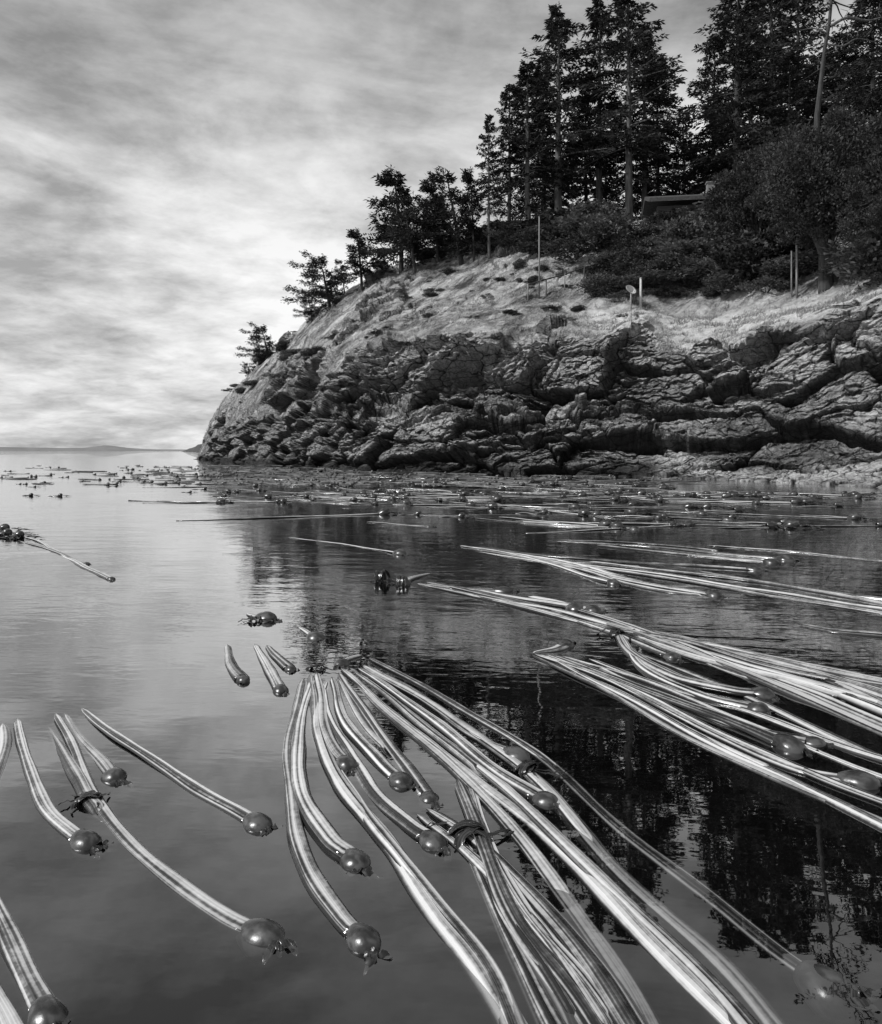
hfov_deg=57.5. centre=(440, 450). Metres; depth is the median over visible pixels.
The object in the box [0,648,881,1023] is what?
sea water
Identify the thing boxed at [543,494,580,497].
bull kelp
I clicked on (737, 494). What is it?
bull kelp
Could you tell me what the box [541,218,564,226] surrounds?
shrub
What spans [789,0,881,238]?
pine tree
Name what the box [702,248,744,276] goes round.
shrub
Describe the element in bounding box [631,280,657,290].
shrub
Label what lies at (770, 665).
bull kelp
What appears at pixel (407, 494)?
bull kelp
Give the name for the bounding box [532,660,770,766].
bull kelp
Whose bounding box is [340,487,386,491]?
bull kelp
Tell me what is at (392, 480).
bull kelp
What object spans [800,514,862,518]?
bull kelp
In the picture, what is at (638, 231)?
shrub
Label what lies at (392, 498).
bull kelp
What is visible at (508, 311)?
shrub
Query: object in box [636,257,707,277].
shrub
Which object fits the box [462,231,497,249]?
shrub
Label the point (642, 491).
bull kelp
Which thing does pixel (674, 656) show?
bull kelp
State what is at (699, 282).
shrub
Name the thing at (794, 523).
bull kelp
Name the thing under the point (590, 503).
bull kelp
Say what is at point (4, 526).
bull kelp
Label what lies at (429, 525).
bull kelp
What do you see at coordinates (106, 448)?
distant hill
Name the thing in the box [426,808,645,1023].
bull kelp
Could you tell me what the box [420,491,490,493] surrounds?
bull kelp
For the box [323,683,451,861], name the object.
bull kelp
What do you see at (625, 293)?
shrub
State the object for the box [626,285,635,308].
satellite dish
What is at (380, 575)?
kelp tangle
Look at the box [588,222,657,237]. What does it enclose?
shrub
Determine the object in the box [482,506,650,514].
bull kelp
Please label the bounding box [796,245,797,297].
wooden post
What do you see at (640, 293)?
wooden post
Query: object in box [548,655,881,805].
bull kelp
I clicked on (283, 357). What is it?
shrub
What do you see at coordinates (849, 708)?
bull kelp
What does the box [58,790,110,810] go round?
kelp tangle
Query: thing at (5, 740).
bull kelp
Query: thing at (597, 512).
bull kelp
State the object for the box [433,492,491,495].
bull kelp
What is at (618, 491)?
bull kelp
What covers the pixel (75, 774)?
bull kelp
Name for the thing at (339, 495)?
bull kelp
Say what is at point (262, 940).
bull kelp
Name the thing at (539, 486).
bull kelp
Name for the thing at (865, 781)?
bull kelp
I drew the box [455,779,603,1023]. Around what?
bull kelp
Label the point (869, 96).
fir tree
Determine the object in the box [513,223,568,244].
shrub
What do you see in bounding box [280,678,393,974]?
bull kelp
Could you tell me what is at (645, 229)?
shrub
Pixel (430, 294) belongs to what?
shrub
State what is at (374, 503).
bull kelp
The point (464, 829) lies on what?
kelp tangle
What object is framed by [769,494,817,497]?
bull kelp
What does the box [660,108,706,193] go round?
fir tree
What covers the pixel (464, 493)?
bull kelp
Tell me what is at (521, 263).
shrub
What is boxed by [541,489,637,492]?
bull kelp
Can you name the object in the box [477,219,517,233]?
shrub
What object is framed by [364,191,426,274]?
shore pine
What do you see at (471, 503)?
bull kelp
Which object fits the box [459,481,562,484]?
bull kelp
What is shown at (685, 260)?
shrub
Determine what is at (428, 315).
shrub
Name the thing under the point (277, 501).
bull kelp
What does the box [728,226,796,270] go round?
shrub
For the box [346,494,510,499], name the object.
bull kelp
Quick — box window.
[662,210,678,225]
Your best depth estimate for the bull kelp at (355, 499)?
16.03 m
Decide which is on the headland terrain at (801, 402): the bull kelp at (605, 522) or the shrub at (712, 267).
the shrub at (712, 267)
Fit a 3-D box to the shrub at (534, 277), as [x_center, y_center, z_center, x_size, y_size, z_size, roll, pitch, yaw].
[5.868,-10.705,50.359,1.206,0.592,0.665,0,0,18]
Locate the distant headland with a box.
[182,444,201,451]
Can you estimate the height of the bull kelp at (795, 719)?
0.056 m
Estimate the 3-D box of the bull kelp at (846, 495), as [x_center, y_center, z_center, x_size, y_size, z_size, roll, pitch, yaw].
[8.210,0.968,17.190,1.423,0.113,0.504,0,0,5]
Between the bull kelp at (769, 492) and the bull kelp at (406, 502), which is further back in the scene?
the bull kelp at (769, 492)
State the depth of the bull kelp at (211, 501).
15.52 m
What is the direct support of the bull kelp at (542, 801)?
on the sea water at (189, 593)
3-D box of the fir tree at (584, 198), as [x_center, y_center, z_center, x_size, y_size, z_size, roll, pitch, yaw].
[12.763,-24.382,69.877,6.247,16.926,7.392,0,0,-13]
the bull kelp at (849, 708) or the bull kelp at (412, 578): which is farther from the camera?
the bull kelp at (412, 578)
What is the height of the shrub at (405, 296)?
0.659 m
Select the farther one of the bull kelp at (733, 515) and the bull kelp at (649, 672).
the bull kelp at (733, 515)
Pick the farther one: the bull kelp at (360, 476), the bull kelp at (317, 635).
the bull kelp at (360, 476)
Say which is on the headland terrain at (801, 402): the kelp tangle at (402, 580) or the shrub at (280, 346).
the shrub at (280, 346)
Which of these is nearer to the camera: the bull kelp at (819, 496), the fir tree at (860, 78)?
the bull kelp at (819, 496)
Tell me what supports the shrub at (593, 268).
on the headland terrain at (801, 402)
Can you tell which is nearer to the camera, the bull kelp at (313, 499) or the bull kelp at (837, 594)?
the bull kelp at (837, 594)
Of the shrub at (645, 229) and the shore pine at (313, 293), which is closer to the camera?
the shrub at (645, 229)
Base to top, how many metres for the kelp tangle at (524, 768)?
0.042 m
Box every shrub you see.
[233,387,245,394]
[239,380,258,386]
[250,357,266,362]
[273,340,290,353]
[276,353,293,362]
[284,348,301,353]
[297,348,312,358]
[311,345,324,353]
[366,328,384,336]
[373,274,384,280]
[377,270,386,275]
[398,294,414,301]
[419,288,435,292]
[421,312,434,317]
[422,292,438,296]
[439,267,458,274]
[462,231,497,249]
[470,240,504,253]
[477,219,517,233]
[478,218,508,238]
[480,293,492,298]
[482,225,517,250]
[485,219,535,231]
[491,239,514,246]
[493,277,505,280]
[496,228,527,244]
[498,309,517,314]
[510,239,561,255]
[512,258,527,271]
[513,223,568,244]
[520,207,573,226]
[522,278,537,284]
[527,275,542,283]
[534,265,551,271]
[537,231,606,261]
[540,304,562,310]
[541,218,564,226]
[551,211,635,241]
[562,199,629,220]
[570,305,586,311]
[572,271,629,297]
[573,265,589,272]
[578,211,627,248]
[581,265,607,273]
[583,252,629,271]
[585,270,594,275]
[588,222,638,250]
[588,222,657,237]
[592,276,639,289]
[595,267,636,277]
[599,283,627,292]
[605,288,653,298]
[606,235,657,253]
[606,243,660,271]
[609,257,657,272]
[621,268,687,286]
[626,225,649,237]
[629,223,662,237]
[629,255,679,274]
[631,206,693,227]
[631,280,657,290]
[635,236,671,252]
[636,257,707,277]
[643,237,715,258]
[643,285,686,295]
[646,207,679,224]
[649,221,672,238]
[651,288,697,298]
[652,248,714,269]
[656,253,710,263]
[658,213,720,246]
[663,286,681,296]
[665,256,713,286]
[671,227,737,243]
[677,229,722,245]
[680,208,706,220]
[683,283,702,289]
[685,198,755,226]
[692,280,705,285]
[698,286,725,297]
[700,243,736,253]
[702,241,736,257]
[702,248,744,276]
[706,249,740,277]
[706,272,756,293]
[708,238,730,246]
[710,221,743,229]
[710,224,797,289]
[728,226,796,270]
[728,243,804,259]
[734,275,801,293]
[746,248,818,284]
[779,238,839,255]
[808,250,852,267]
[813,265,836,276]
[821,225,881,290]
[863,270,881,283]
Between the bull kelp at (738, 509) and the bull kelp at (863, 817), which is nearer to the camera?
the bull kelp at (863, 817)
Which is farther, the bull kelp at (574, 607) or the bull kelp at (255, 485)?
the bull kelp at (255, 485)
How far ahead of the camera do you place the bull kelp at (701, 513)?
12.30 m
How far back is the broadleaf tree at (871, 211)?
32.00 m
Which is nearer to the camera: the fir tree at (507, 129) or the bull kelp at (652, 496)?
the bull kelp at (652, 496)
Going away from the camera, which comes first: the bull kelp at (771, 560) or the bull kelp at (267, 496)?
the bull kelp at (771, 560)
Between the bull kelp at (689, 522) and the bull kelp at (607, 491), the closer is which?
the bull kelp at (689, 522)
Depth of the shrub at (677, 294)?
45.48 m
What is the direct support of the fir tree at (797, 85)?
on the headland terrain at (801, 402)
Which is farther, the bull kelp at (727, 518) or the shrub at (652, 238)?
the shrub at (652, 238)
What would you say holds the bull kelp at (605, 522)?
on the sea water at (189, 593)
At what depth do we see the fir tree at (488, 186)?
58.87 m
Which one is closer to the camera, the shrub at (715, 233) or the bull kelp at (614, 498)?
the bull kelp at (614, 498)
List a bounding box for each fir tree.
[469,114,508,258]
[478,83,542,220]
[491,3,618,211]
[492,59,573,219]
[500,57,583,220]
[530,149,554,215]
[541,0,657,203]
[562,86,619,205]
[565,0,701,223]
[582,156,639,212]
[604,28,685,215]
[616,126,664,219]
[619,55,699,220]
[657,0,832,194]
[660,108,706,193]
[669,37,747,194]
[683,2,786,191]
[693,85,748,193]
[697,0,831,191]
[748,0,861,141]
[757,51,821,150]
[791,55,847,132]
[801,31,867,140]
[820,0,881,143]
[829,51,881,142]
[831,0,881,139]
[854,77,881,105]
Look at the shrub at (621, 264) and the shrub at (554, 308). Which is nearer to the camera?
the shrub at (554, 308)
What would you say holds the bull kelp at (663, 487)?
on the sea water at (189, 593)
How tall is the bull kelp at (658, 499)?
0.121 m
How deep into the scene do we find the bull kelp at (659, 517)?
11.83 m
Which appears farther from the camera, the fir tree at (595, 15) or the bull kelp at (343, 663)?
the fir tree at (595, 15)
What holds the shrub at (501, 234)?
on the headland terrain at (801, 402)
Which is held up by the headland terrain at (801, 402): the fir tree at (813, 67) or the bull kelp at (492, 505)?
the fir tree at (813, 67)
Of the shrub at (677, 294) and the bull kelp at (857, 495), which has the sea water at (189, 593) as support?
the bull kelp at (857, 495)
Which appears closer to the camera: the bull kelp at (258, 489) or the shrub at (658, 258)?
the bull kelp at (258, 489)
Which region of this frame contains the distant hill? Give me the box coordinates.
[0,445,186,450]
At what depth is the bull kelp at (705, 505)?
14.01 m
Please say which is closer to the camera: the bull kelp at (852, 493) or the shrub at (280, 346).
the bull kelp at (852, 493)
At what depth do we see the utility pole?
48.31 m
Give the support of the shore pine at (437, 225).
on the headland terrain at (801, 402)
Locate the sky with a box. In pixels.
[0,0,881,448]
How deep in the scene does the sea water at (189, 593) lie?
6.54 m
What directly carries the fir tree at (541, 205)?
on the headland terrain at (801, 402)
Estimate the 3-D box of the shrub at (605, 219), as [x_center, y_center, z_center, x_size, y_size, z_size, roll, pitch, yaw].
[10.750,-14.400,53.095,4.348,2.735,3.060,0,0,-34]
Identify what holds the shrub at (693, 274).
on the headland terrain at (801, 402)
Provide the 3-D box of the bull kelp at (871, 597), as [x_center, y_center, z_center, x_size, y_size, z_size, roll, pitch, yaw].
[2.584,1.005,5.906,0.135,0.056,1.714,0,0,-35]
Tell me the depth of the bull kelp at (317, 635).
4.29 m
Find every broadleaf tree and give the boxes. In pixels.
[700,147,789,243]
[738,124,826,226]
[744,104,881,293]
[825,125,880,227]
[835,173,881,271]
[844,112,881,226]
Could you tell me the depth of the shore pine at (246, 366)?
80.83 m
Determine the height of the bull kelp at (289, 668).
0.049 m
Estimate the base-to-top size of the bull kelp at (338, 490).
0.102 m
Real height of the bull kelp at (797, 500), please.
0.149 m
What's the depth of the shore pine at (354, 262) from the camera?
65.58 m
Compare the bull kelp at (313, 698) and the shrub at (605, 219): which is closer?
the bull kelp at (313, 698)
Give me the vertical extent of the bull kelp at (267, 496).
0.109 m
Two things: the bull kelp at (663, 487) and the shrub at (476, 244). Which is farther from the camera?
the shrub at (476, 244)
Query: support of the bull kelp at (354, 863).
on the sea water at (189, 593)
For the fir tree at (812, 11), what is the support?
on the headland terrain at (801, 402)
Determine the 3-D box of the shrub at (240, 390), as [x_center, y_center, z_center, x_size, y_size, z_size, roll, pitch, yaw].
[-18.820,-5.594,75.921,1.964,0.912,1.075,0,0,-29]
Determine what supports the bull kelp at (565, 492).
on the sea water at (189, 593)
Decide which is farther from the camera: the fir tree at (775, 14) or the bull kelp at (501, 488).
the fir tree at (775, 14)
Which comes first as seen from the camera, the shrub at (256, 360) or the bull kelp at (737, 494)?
the bull kelp at (737, 494)
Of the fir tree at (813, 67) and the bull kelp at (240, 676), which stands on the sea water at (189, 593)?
the bull kelp at (240, 676)
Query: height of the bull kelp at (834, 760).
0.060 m
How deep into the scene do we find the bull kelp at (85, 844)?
2.19 m
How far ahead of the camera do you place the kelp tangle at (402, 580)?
5.92 m
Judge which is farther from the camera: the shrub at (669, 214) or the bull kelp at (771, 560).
the shrub at (669, 214)
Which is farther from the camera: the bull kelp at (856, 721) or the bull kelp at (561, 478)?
the bull kelp at (561, 478)
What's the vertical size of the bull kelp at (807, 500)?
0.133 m
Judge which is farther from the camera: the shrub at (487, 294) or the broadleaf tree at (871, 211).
the shrub at (487, 294)
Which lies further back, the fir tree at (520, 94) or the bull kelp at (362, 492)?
the fir tree at (520, 94)
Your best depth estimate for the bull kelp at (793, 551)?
7.90 m
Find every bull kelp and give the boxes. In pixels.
[0,524,32,531]
[0,529,31,537]
[0,531,39,538]
[0,533,115,580]
[0,723,11,787]
[0,897,72,1023]
[0,980,26,1023]
[13,719,115,860]
[21,541,90,564]
[47,727,103,823]
[54,713,298,963]
[63,713,133,792]
[81,708,283,840]
[128,499,234,502]
[142,483,262,487]
[168,498,296,502]
[176,508,403,520]
[186,482,228,484]
[194,499,230,502]
[215,488,267,490]
[216,494,275,497]
[224,645,249,687]
[231,499,286,502]
[246,611,281,621]
[254,644,289,700]
[265,645,298,676]
[269,490,369,494]
[273,494,311,497]
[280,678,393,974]
[286,497,363,501]
[287,499,420,504]
[289,497,316,500]
[289,537,409,555]
[290,680,385,881]
[296,494,386,498]
[299,627,328,641]
[304,479,402,481]
[304,489,385,492]
[307,674,319,757]
[309,489,342,491]
[311,681,528,1023]
[313,494,397,495]
[314,490,403,493]
[314,672,357,777]
[318,496,412,499]
[323,496,403,500]
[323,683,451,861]
[326,493,357,496]
[330,677,415,795]
[331,474,388,476]
[331,654,361,673]
[335,501,380,504]
[336,675,390,759]
[338,673,448,812]
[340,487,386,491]
[340,668,730,1023]
[340,769,524,1023]
[345,488,412,491]
[345,675,662,1023]
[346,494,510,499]
[349,480,441,483]
[349,667,759,1023]
[355,672,489,782]
[358,668,559,816]
[362,665,786,1023]
[368,665,540,769]
[369,658,881,1023]
[370,522,435,526]
[379,493,416,496]
[383,495,513,501]
[384,488,471,490]
[393,501,484,505]
[398,573,430,585]
[400,486,513,490]
[400,511,431,514]
[402,491,476,495]
[413,498,443,501]
[417,492,468,495]
[417,583,881,682]
[417,814,612,1023]
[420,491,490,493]
[424,495,510,497]
[425,510,616,515]
[426,582,881,693]
[426,586,880,702]
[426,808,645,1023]
[427,503,505,508]
[428,584,521,592]
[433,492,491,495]
[434,479,540,483]
[436,488,463,491]
[439,512,478,517]
[442,496,465,500]
[447,491,598,497]
[449,502,593,509]
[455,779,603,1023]
[456,474,501,476]
[458,500,651,505]
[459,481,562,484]
[461,545,620,586]
[463,484,551,487]
[464,840,564,1023]
[467,478,519,479]
[467,548,728,597]
[468,788,607,1013]
[474,849,575,1023]
[475,518,631,529]
[478,549,639,566]
[478,590,607,613]
[479,547,767,571]
[479,596,685,665]
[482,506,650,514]
[484,552,701,595]
[491,490,622,493]
[496,503,604,516]
[499,517,611,527]
[499,550,644,581]
[502,489,655,495]
[507,477,569,479]
[511,552,625,576]
[515,509,562,514]
[521,523,643,529]
[523,491,570,494]
[523,519,824,528]
[528,596,582,611]
[529,496,631,500]
[531,487,626,489]
[531,490,629,492]
[531,655,881,818]
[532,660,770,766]
[533,639,575,652]
[534,654,881,799]
[536,520,708,532]
[540,481,630,484]
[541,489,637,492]
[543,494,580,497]
[543,609,881,697]
[546,655,881,833]
[547,495,630,498]
[548,501,597,504]
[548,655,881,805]
[549,513,673,519]
[553,655,818,762]
[556,485,673,488]
[558,608,881,738]
[560,541,800,561]
[562,656,881,781]
[565,562,881,609]
[565,606,881,725]
[568,489,601,491]
[570,509,718,516]
[571,482,623,484]
[574,540,717,550]
[574,565,881,614]
[577,483,644,486]
[580,503,723,508]
[584,493,696,496]
[589,561,881,604]
[590,659,881,764]
[594,503,708,508]
[597,545,784,563]
[599,665,833,756]
[600,492,740,497]
[605,627,881,686]
[607,496,669,501]
[610,496,716,499]
[615,631,786,704]
[617,513,672,518]
[621,494,656,497]
[622,635,776,719]
[630,491,712,494]
[638,652,881,765]
[640,498,813,503]
[640,516,737,520]
[641,637,858,705]
[652,492,698,495]
[652,514,747,518]
[652,521,688,525]
[661,490,764,493]
[664,491,778,495]
[664,511,878,520]
[666,499,768,504]
[668,506,760,511]
[671,496,705,498]
[690,521,800,528]
[699,492,743,495]
[699,571,881,599]
[699,641,881,705]
[700,498,826,503]
[706,663,881,726]
[708,545,881,560]
[710,654,881,717]
[719,519,800,524]
[721,495,778,499]
[731,491,870,496]
[744,493,874,498]
[757,491,807,495]
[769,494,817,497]
[769,494,829,500]
[778,502,858,506]
[799,520,881,526]
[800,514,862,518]
[802,624,881,637]
[810,498,830,503]
[823,493,862,497]
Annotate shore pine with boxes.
[235,321,276,364]
[239,362,250,376]
[248,348,259,370]
[281,249,344,315]
[291,289,316,322]
[328,259,348,290]
[329,227,374,286]
[352,164,426,275]
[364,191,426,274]
[391,166,474,264]
[399,179,451,262]
[414,186,453,246]
[446,167,486,260]
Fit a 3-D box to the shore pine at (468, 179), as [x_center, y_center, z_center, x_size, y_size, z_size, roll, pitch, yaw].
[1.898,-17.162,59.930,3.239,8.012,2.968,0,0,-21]
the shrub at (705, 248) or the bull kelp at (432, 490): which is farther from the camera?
the shrub at (705, 248)
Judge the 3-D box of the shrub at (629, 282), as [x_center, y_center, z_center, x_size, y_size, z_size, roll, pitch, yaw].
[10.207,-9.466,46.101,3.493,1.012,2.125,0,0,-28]
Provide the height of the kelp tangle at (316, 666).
0.027 m
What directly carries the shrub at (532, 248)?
on the headland terrain at (801, 402)
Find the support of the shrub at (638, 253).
on the headland terrain at (801, 402)
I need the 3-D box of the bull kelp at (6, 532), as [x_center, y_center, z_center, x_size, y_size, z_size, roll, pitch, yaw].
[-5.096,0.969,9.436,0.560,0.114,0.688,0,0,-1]
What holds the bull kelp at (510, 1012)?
on the sea water at (189, 593)
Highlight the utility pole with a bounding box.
[538,216,539,297]
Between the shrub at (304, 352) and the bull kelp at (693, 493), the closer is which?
the bull kelp at (693, 493)
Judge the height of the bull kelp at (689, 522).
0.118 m
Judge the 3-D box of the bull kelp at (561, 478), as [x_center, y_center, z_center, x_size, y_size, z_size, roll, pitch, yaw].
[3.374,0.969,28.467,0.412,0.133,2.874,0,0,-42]
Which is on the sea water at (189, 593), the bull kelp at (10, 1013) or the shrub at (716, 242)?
the bull kelp at (10, 1013)
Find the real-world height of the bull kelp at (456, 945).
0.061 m
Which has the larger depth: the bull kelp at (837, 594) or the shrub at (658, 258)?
the shrub at (658, 258)
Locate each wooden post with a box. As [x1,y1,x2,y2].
[639,278,641,308]
[791,251,792,297]
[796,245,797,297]
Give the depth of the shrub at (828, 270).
37.52 m
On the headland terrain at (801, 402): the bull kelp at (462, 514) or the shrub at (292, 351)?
the shrub at (292, 351)
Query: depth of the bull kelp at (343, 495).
17.27 m
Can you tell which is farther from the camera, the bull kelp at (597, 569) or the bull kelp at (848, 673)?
the bull kelp at (597, 569)
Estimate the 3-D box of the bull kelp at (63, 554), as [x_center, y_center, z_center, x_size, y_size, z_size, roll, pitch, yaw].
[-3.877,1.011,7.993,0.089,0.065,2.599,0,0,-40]
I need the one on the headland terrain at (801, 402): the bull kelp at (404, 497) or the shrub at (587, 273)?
the shrub at (587, 273)
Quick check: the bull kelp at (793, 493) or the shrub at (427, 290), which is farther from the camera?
the shrub at (427, 290)
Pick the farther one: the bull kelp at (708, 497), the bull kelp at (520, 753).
the bull kelp at (708, 497)
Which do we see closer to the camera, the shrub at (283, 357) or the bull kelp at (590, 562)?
the bull kelp at (590, 562)
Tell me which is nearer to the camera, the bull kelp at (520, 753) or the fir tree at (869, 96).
the bull kelp at (520, 753)
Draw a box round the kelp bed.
[0,464,719,485]
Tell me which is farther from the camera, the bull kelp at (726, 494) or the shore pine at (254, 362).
the shore pine at (254, 362)
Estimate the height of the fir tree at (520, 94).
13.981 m
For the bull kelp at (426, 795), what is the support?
on the sea water at (189, 593)
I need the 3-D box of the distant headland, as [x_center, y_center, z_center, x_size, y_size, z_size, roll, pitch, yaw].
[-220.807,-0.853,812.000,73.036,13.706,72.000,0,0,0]
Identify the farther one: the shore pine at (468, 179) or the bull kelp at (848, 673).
the shore pine at (468, 179)
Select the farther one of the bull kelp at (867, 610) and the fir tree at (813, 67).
the fir tree at (813, 67)
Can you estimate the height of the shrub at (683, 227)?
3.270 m
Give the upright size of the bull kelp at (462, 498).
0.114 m
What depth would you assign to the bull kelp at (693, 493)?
17.90 m
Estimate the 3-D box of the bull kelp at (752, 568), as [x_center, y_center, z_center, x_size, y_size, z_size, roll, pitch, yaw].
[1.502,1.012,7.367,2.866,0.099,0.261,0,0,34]
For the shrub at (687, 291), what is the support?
on the headland terrain at (801, 402)
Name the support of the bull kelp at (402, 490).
on the sea water at (189, 593)
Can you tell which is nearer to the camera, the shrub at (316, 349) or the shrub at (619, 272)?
the shrub at (619, 272)
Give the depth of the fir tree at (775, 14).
63.17 m
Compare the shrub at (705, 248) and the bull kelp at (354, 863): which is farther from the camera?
the shrub at (705, 248)
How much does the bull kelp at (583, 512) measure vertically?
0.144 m
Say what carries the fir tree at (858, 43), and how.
on the headland terrain at (801, 402)
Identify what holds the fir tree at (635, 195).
on the headland terrain at (801, 402)
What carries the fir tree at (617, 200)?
on the headland terrain at (801, 402)
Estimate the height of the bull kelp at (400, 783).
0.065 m
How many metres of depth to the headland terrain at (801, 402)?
36.75 m
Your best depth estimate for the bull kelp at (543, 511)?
12.56 m
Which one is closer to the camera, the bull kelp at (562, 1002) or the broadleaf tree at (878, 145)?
the bull kelp at (562, 1002)
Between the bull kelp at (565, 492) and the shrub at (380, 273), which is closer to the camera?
the bull kelp at (565, 492)
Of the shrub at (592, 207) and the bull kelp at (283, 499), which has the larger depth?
the shrub at (592, 207)
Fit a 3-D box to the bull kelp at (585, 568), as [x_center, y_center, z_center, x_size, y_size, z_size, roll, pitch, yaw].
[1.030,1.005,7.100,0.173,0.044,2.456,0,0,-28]
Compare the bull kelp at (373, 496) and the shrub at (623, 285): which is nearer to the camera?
the bull kelp at (373, 496)
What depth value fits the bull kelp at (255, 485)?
22.09 m
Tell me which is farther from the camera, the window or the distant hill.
the distant hill
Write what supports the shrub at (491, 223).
on the headland terrain at (801, 402)
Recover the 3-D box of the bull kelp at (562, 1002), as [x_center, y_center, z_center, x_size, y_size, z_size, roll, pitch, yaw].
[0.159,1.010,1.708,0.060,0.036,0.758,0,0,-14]
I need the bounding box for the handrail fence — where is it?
[527,265,601,300]
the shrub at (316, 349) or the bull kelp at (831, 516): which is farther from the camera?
the shrub at (316, 349)
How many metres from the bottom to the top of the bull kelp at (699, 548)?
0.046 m
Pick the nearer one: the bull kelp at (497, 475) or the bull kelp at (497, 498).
the bull kelp at (497, 498)
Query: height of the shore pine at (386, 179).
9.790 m
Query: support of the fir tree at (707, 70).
on the headland terrain at (801, 402)
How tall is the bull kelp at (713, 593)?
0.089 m
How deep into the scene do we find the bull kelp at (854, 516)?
12.02 m
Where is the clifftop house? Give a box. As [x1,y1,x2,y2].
[641,181,715,227]
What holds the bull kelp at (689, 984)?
on the sea water at (189, 593)
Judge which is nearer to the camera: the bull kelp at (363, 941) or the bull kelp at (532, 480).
the bull kelp at (363, 941)
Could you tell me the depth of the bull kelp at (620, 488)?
20.42 m
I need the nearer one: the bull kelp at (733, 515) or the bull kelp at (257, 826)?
the bull kelp at (257, 826)
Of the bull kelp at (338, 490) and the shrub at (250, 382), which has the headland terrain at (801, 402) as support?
the shrub at (250, 382)
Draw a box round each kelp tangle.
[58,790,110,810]
[238,615,271,623]
[306,662,340,672]
[370,569,395,582]
[386,575,410,586]
[426,819,525,856]
[511,761,573,781]
[585,628,635,640]
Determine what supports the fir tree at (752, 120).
on the headland terrain at (801, 402)
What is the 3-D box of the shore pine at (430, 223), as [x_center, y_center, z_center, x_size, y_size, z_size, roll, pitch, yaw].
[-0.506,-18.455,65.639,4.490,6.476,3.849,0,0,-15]
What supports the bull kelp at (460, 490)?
on the sea water at (189, 593)
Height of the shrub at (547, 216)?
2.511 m
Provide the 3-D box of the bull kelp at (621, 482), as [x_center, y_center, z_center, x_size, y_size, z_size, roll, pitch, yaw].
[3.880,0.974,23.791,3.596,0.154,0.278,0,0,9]
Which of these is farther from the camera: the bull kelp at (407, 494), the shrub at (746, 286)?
the shrub at (746, 286)
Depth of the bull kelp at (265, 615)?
4.72 m
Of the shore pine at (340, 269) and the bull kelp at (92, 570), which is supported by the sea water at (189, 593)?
the bull kelp at (92, 570)
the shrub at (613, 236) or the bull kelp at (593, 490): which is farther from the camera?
the shrub at (613, 236)
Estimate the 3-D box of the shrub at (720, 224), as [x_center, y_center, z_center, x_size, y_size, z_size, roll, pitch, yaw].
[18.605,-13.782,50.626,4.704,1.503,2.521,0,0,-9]
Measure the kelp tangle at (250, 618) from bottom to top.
0.047 m
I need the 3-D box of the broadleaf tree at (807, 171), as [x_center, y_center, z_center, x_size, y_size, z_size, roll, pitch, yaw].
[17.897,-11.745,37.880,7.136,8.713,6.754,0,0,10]
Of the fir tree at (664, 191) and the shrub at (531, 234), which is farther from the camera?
the fir tree at (664, 191)
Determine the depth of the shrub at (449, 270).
59.34 m
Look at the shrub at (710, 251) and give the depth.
46.20 m
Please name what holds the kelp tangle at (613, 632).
on the sea water at (189, 593)
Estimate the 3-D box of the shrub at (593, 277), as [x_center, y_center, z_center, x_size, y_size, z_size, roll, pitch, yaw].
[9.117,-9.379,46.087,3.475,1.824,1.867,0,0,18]
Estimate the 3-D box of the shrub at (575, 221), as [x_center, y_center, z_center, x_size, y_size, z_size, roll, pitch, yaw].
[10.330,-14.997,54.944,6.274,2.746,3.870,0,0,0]
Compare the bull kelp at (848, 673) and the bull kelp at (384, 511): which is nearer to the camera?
the bull kelp at (848, 673)
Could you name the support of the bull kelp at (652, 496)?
on the sea water at (189, 593)
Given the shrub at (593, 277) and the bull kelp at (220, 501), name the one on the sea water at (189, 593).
the bull kelp at (220, 501)
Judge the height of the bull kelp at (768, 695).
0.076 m
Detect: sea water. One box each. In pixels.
[0,451,881,696]
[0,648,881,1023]
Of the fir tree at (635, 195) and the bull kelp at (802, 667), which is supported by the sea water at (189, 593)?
the bull kelp at (802, 667)
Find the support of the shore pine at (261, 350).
on the headland terrain at (801, 402)
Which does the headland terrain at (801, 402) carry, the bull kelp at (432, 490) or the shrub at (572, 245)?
the shrub at (572, 245)
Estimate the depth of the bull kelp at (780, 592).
5.77 m
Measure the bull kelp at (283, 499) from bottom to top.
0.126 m
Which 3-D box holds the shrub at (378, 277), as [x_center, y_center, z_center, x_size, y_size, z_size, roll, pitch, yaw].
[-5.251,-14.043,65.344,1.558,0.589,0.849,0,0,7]
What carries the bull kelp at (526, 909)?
on the sea water at (189, 593)
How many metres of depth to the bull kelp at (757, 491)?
18.97 m
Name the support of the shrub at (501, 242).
on the headland terrain at (801, 402)
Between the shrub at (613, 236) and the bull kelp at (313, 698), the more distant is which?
the shrub at (613, 236)
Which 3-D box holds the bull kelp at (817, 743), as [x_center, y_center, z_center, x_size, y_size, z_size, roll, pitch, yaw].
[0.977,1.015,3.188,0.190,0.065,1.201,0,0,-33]
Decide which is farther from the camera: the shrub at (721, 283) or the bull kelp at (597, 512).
the shrub at (721, 283)
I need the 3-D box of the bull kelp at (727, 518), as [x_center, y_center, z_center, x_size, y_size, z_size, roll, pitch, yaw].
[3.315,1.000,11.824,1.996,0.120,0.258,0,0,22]
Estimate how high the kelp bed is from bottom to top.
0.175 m
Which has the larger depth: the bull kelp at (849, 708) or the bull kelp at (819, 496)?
the bull kelp at (819, 496)
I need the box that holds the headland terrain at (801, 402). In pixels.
[197,220,881,487]
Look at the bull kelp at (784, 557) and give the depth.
7.72 m
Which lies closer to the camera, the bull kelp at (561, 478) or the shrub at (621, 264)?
the bull kelp at (561, 478)

